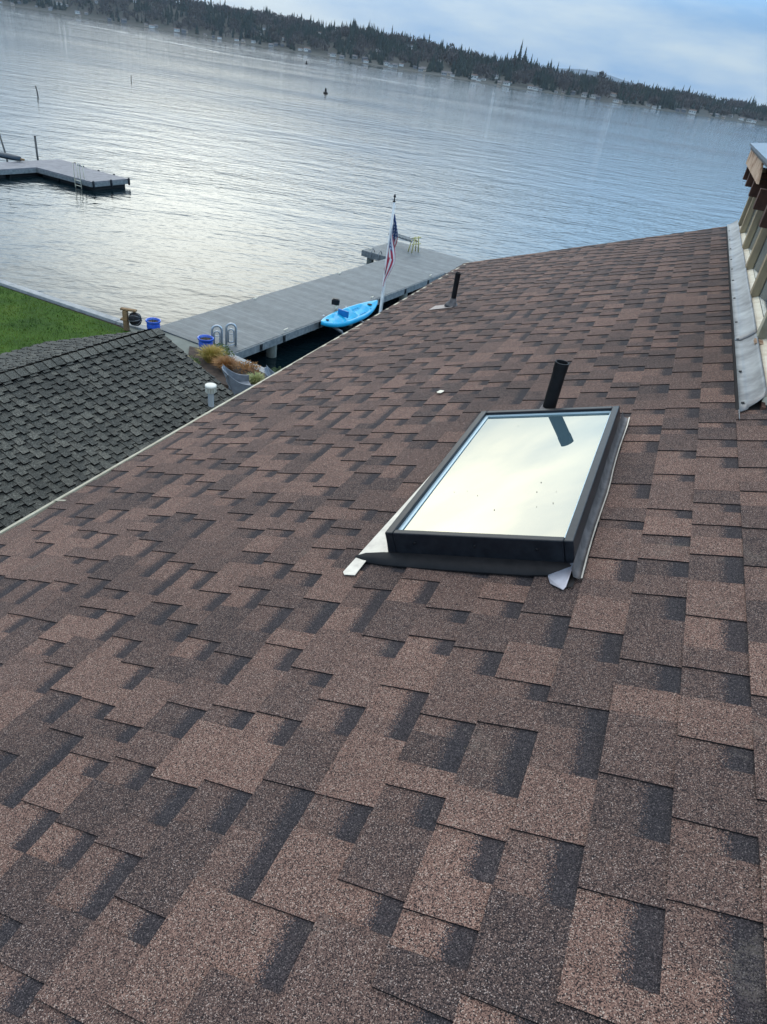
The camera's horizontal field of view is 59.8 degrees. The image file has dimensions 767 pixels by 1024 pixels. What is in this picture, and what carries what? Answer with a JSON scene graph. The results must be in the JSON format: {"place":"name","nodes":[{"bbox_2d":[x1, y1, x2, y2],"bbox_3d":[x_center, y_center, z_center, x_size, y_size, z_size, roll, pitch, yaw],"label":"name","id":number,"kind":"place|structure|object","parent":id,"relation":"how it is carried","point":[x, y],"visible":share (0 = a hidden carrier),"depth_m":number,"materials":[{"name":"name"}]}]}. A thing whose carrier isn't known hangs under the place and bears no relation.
{"place":"outdoors","nodes":[
{"label":"outdoors","id":0,"kind":"place"},
{"bbox_2d":[0,286,236,394],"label":"ground","id":1,"kind":"structure","parent":0,"point":[78,312],"depth_m":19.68,"materials":[{"name":"green plant"}]},
{"bbox_2d":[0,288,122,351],"bbox_3d":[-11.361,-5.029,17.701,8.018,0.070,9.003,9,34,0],"label":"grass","id":2,"kind":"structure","parent":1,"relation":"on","point":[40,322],"depth_m":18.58,"materials":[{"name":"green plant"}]},
{"bbox_2d":[0,279,146,329],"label":"sea wall","id":3,"kind":"structure","parent":1,"relation":"on","point":[66,304],"depth_m":19.80,"materials":[{"name":"concrete"}]},
{"bbox_2d":[0,328,235,530],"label":"garage","id":4,"kind":"structure","parent":1,"relation":"on","point":[75,412],"depth_m":9.40,"materials":[{"name":"grey"}]},
{"bbox_2d":[120,307,141,330],"bbox_3d":[-7.067,-5.379,18.719,0.581,0.625,0.400,9,34,0],"label":"hose reel","id":5,"kind":"object","parent":1,"relation":"on","point":[133,317],"visible":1,"depth_m":18.59,"materials":[{"name":"brown wood"}]},
{"bbox_2d":[188,346,264,388],"bbox_3d":[-3.318,-3.171,17.012,5.619,0.230,1.370,27,38,25],"label":"planting bed","id":6,"kind":"object","parent":1,"relation":"on","point":[217,373],"visible":0.1,"depth_m":17.43,"materials":[{"name":"soil"}]},
{"bbox_2d":[189,355,200,363],"bbox_3d":[-4.999,-3.923,17.302,0.498,0.281,0.505,23,36,20],"label":"shrub","id":7,"kind":"object","parent":6,"relation":"on","point":[196,360],"visible":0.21,"depth_m":17.34,"materials":[{"name":"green plant"}]},
{"bbox_2d":[197,334,213,350],"bbox_3d":[-4.844,-4.585,18.193,0.441,0.473,0.441,9,34,0],"label":"planter pot","id":8,"kind":"object","parent":6,"relation":"on","point":[205,339],"visible":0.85,"depth_m":18.09,"materials":[{"name":"blue ceramic"}]},
{"bbox_2d":[212,343,234,357],"bbox_3d":[-4.408,-4.384,18.074,0.761,0.333,0.713,9,34,0],"label":"shrub","id":9,"kind":"object","parent":6,"relation":"on","point":[226,350],"visible":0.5,"depth_m":18.08,"materials":[{"name":"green plant"}]},
{"bbox_2d":[222,365,252,394],"bbox_3d":[-3.514,-3.100,16.042,0.723,0.764,0.615,-7,37,-23],"label":"garden chair","id":10,"kind":"object","parent":6,"relation":"on","point":[238,383],"visible":0.74,"depth_m":15.88,"materials":[{"name":"grey plastic"}]},
{"bbox_2d":[235,360,260,374],"bbox_3d":[-3.518,-3.826,17.513,0.710,0.274,0.665,-16,41,-32],"label":"shrub","id":11,"kind":"object","parent":6,"relation":"on","point":[253,365],"visible":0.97,"depth_m":17.47,"materials":[{"name":"orange plant"}]},
{"bbox_2d":[264,365,274,377],"bbox_3d":[-2.566,-3.096,16.257,0.723,0.764,0.615,0,35,-12],"label":"garden chair","id":12,"kind":"object","parent":6,"relation":"on","point":[268,371],"visible":0.15,"depth_m":16.23,"materials":[{"name":"grey plastic"}]},
{"bbox_2d":[271,366,281,372],"bbox_3d":[-2.736,-3.526,17.132,0.594,0.402,0.609,9,34,0],"label":"shrub","id":13,"kind":"object","parent":6,"relation":"on","point":[275,370],"visible":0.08,"depth_m":17.10,"materials":[{"name":"green plant"}]},
{"bbox_2d":[221,350,264,373],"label":"sea wall","id":14,"kind":"structure","parent":1,"relation":"on","point":[261,369],"depth_m":18.00,"materials":[{"name":"concrete"}]},
{"bbox_2d":[0,143,766,1023],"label":"house","id":15,"kind":"structure","parent":1,"relation":"on","point":[364,673],"depth_m":1.76,"materials":[{"name":"brown"}]},
{"bbox_2d":[119,325,198,353],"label":"patio","id":16,"kind":"structure","parent":0,"point":[183,344],"depth_m":18.67,"materials":[{"name":"concrete"}]},
{"bbox_2d":[145,317,160,328],"bbox_3d":[-6.482,-5.244,18.807,0.420,0.448,0.420,9,34,0],"label":"planter pot","id":17,"kind":"object","parent":16,"relation":"on","point":[153,322],"visible":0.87,"depth_m":18.68,"materials":[{"name":"blue ceramic"}]},
{"bbox_2d":[193,343,225,362],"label":"ornamental grass","id":18,"kind":"object","parent":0,"point":[211,352],"depth_m":17.58,"materials":[{"name":"yellow plant"}]},
{"bbox_2d":[211,354,241,371],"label":"ornamental grass","id":19,"kind":"object","parent":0,"point":[225,361],"depth_m":17.25,"materials":[{"name":"orange plant"}]},
{"bbox_2d":[249,371,263,384],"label":"ornamental grass","id":20,"kind":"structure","parent":0,"point":[255,379],"depth_m":16.87,"materials":[{"name":"green plant"}]},
{"bbox_2d":[0,4,766,369],"bbox_3d":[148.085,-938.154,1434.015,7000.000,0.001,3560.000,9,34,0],"label":"water","id":21,"kind":"structure","parent":0,"point":[250,176],"depth_m":59.13,"materials":[{"name":"grey liquid"}]},
{"bbox_2d":[0,135,7,161],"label":"mooring post","id":22,"kind":"object","parent":21,"relation":"in","point":[3,147],"visible":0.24,"depth_m":39.30,"materials":[{"name":"grey metal"}]},
{"bbox_2d":[34,136,38,159],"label":"mooring post","id":23,"kind":"object","parent":21,"relation":"in","point":[35,141],"visible":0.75,"depth_m":40.86,"materials":[{"name":"grey metal"}]},
{"bbox_2d":[0,159,129,189],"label":"floating dock","id":24,"kind":"object","parent":21,"relation":"on","point":[75,173],"visible":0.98,"depth_m":37.22,"materials":[{"name":"grey wood"}]},
{"bbox_2d":[0,152,24,160],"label":"covered boat","id":25,"kind":"object","parent":24,"relation":"on","point":[8,156],"visible":1,"depth_m":37.83,"materials":[{"name":"grey fabric"}]},
{"bbox_2d":[3,11,447,80],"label":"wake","id":26,"kind":"object","parent":21,"relation":"on","point":[185,41],"visible":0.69,"depth_m":520.33,"materials":[{"name":"liquid"}]},
{"bbox_2d":[116,31,434,88],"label":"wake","id":27,"kind":"object","parent":21,"relation":"on","point":[273,61],"visible":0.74,"depth_m":342.15,"materials":[{"name":"liquid"}]},
{"bbox_2d":[160,241,472,357],"bbox_3d":[-1.256,-7.792,25.673,5.720,2.120,17.100,23,36,20],"label":"dock","id":28,"kind":"object","parent":21,"relation":"in","point":[269,322],"visible":0.76,"depth_m":23.02,"materials":[{"name":"grey wood"}]},
{"bbox_2d":[211,323,236,347],"bbox_3d":[-4.511,-4.364,18.898,0.740,1.982,0.174,-21,44,-37],"label":"dock ladder","id":29,"kind":"object","parent":28,"relation":"attached to","point":[226,333],"visible":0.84,"depth_m":18.52,"materials":[{"name":"metal"}]},
{"bbox_2d":[331,298,339,309],"bbox_3d":[-1.622,-7.022,22.558,0.260,0.385,0.160,9,34,0],"label":"dock light","id":30,"kind":"object","parent":28,"relation":"on","point":[335,301],"visible":1,"depth_m":22.46,"materials":[{"name":"black paint"}]},
{"bbox_2d":[323,307,363,333],"bbox_3d":[-1.236,-6.412,22.400,1.030,0.423,1.427,24,37,21],"label":"kayak rack","id":31,"kind":"object","parent":28,"relation":"attached to","point":[340,330],"visible":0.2,"depth_m":21.89,"materials":[{"name":"metal"}]},
{"bbox_2d":[321,300,377,327],"bbox_3d":[-1.109,-6.642,22.435,0.629,0.485,3.444,24,37,21],"label":"kayak","id":32,"kind":"object","parent":31,"relation":"on","point":[349,315],"visible":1,"depth_m":22.29,"materials":[{"name":"blue plastic"}]},
{"bbox_2d":[379,194,395,312],"bbox_3d":[-0.111,-3.975,14.229,0.073,5.175,0.071,-1,35,-14],"label":"flagpole","id":33,"kind":"object","parent":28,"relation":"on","point":[383,290],"visible":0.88,"depth_m":13.32,"materials":[{"name":"white metal"}]},
{"bbox_2d":[382,214,397,289],"bbox_3d":[0.144,-5.128,13.404,0.184,1.607,0.130,9,34,0],"label":"flag","id":34,"kind":"object","parent":33,"relation":"hanging from","point":[390,262],"visible":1,"depth_m":13.34,"materials":[{"name":"fabric"}]},
{"bbox_2d":[387,233,420,252],"bbox_3d":[0.942,-12.702,31.239,1.625,0.728,0.600,32,40,31],"label":"bench","id":35,"kind":"object","parent":28,"relation":"on","point":[410,240],"visible":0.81,"depth_m":30.88,"materials":[{"name":"yellow paint"}]},
{"bbox_2d":[0,0,766,125],"bbox_3d":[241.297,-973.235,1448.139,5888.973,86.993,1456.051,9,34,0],"label":"hills","id":36,"kind":"structure","parent":0,"point":[317,51],"depth_m":1186.08,"materials":[{"name":"green plant"}]},
{"bbox_2d":[7,0,766,121],"bbox_3d":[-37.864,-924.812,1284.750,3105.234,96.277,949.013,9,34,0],"label":"evergreen wood","id":37,"kind":"object","parent":36,"relation":"on","point":[385,45],"visible":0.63,"depth_m":1130.00,"materials":[{"name":"green plant"}]},
{"bbox_2d":[469,74,477,79],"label":"lakeside house","id":38,"kind":"structure","parent":36,"relation":"on","point":[474,76],"depth_m":935.56,"materials":[{"name":"white"}]},
{"bbox_2d":[503,81,510,85],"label":"lakeside house","id":39,"kind":"structure","parent":36,"relation":"on","point":[506,83],"depth_m":902.34,"materials":[{"name":"grey"}]},
{"bbox_2d":[515,41,522,66],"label":"conifer tree","id":40,"kind":"object","parent":36,"relation":"on","point":[519,55],"visible":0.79,"depth_m":1070.97,"materials":[{"name":"green plant"}]},
{"bbox_2d":[581,92,589,97],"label":"lakeside house","id":41,"kind":"structure","parent":36,"relation":"on","point":[584,94],"depth_m":962.50,"materials":[{"name":"grey"}]},
{"bbox_2d":[597,71,603,78],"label":"bare tree","id":42,"kind":"object","parent":36,"relation":"on","point":[601,73],"visible":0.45,"depth_m":1144.17,"materials":[{"name":"brown plant"}]},
{"bbox_2d":[689,109,696,113],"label":"lakeside house","id":43,"kind":"structure","parent":36,"relation":"on","point":[692,111],"depth_m":1076.01,"materials":[{"name":"white"}]},
{"bbox_2d":[176,0,766,105],"label":"sky","id":44,"kind":"structure","parent":0,"point":[718,47],"materials":[{"name":"blue"}]},
{"bbox_2d":[552,68,662,90],"bbox_3d":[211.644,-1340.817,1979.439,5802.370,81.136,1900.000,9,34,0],"label":"mountain","id":45,"kind":"structure","parent":0,"point":[580,71],"depth_m":2492.52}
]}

